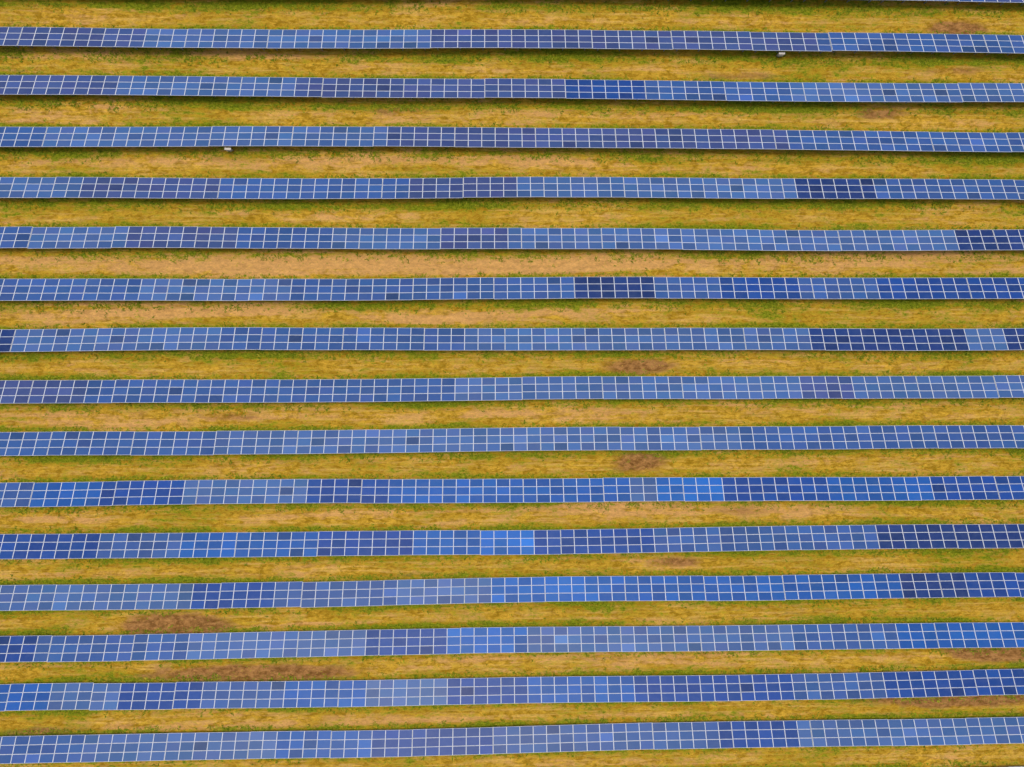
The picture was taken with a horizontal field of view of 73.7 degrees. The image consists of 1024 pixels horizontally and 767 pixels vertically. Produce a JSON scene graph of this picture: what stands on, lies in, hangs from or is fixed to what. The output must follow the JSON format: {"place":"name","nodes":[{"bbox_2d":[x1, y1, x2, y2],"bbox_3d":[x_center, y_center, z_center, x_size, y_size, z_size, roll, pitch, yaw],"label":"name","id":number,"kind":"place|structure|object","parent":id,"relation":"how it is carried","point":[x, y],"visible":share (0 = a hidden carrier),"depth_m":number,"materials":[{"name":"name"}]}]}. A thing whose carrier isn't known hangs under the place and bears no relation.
{"place":"outdoors","nodes":[
{"label":"outdoors","id":0,"kind":"place"},
{"bbox_2d":[0,0,1023,766],"bbox_3d":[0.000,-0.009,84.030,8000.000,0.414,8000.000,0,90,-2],"label":"ground","id":1,"kind":"structure","parent":0,"point":[454,212],"depth_m":83.99,"materials":[{"name":"yellow plant"}]},
{"bbox_2d":[0,717,1023,763],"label":"solar panel row","id":2,"kind":"object","parent":1,"relation":"on","point":[460,741],"visible":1,"depth_m":83.12,"materials":[{"name":"blue glass"}]},
{"bbox_2d":[0,669,1023,710],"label":"solar panel row","id":3,"kind":"object","parent":1,"relation":"on","point":[151,696],"visible":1,"depth_m":83.12,"materials":[{"name":"blue glass"}]},
{"bbox_2d":[0,622,1023,661],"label":"solar panel row","id":4,"kind":"object","parent":1,"relation":"on","point":[86,648],"visible":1,"depth_m":83.12,"materials":[{"name":"blue glass"}]},
{"bbox_2d":[0,572,1023,610],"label":"solar panel row","id":5,"kind":"object","parent":1,"relation":"on","point":[283,594],"visible":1,"depth_m":83.10,"materials":[{"name":"blue glass"}]},
{"bbox_2d":[0,524,1023,558],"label":"solar panel row","id":6,"kind":"object","parent":1,"relation":"on","point":[159,545],"visible":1,"depth_m":83.06,"materials":[{"name":"blue glass"}]},
{"bbox_2d":[0,476,1023,506],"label":"solar panel row","id":7,"kind":"object","parent":1,"relation":"on","point":[581,490],"visible":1,"depth_m":83.06,"materials":[{"name":"blue glass"}]},
{"bbox_2d":[0,425,1023,455],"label":"solar panel row","id":8,"kind":"object","parent":1,"relation":"on","point":[463,440],"visible":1,"depth_m":83.02,"materials":[{"name":"blue glass"}]},
{"bbox_2d":[0,375,1023,402],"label":"solar panel row","id":9,"kind":"object","parent":1,"relation":"on","point":[345,390],"visible":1,"depth_m":83.01,"materials":[{"name":"blue glass"}]},
{"bbox_2d":[0,327,1023,351],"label":"solar panel row","id":10,"kind":"object","parent":1,"relation":"on","point":[120,339],"visible":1,"depth_m":83.00,"materials":[{"name":"blue glass"}]},
{"bbox_2d":[0,277,1023,300],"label":"solar panel row","id":11,"kind":"object","parent":1,"relation":"on","point":[464,288],"visible":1,"depth_m":82.97,"materials":[{"name":"blue glass"}]},
{"bbox_2d":[0,226,1023,250],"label":"solar panel row","id":12,"kind":"object","parent":1,"relation":"on","point":[449,238],"visible":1,"depth_m":82.94,"materials":[{"name":"blue glass"}]},
{"bbox_2d":[0,177,1023,199],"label":"solar panel row","id":13,"kind":"object","parent":1,"relation":"on","point":[245,188],"visible":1,"depth_m":82.95,"materials":[{"name":"blue glass"}]},
{"bbox_2d":[0,126,1023,151],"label":"solar panel row","id":14,"kind":"object","parent":1,"relation":"on","point":[265,136],"visible":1,"depth_m":82.94,"materials":[{"name":"blue glass"}]},
{"bbox_2d":[0,75,1023,102],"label":"solar panel row","id":15,"kind":"object","parent":1,"relation":"on","point":[169,86],"visible":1,"depth_m":82.94,"materials":[{"name":"blue glass"}]},
{"bbox_2d":[0,27,1023,54],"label":"solar panel row","id":16,"kind":"object","parent":1,"relation":"on","point":[424,39],"visible":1,"depth_m":82.98,"materials":[{"name":"blue glass"}]},
{"bbox_2d":[0,0,1023,766],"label":"grass tufts","id":17,"kind":"object","parent":1,"relation":"on","point":[562,308],"visible":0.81,"depth_m":83.94,"materials":[{"name":"plant"}]},
{"bbox_2d":[776,52,784,57],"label":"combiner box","id":18,"kind":"object","parent":1,"relation":"on","point":[779,54],"visible":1,"depth_m":83.77,"materials":[{"name":"metal"}]},
{"bbox_2d":[668,0,1023,5],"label":"solar panel row","id":19,"kind":"object","parent":1,"relation":"on","point":[1007,1],"visible":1,"depth_m":84.25,"materials":[{"name":"blue glass"}]}
]}

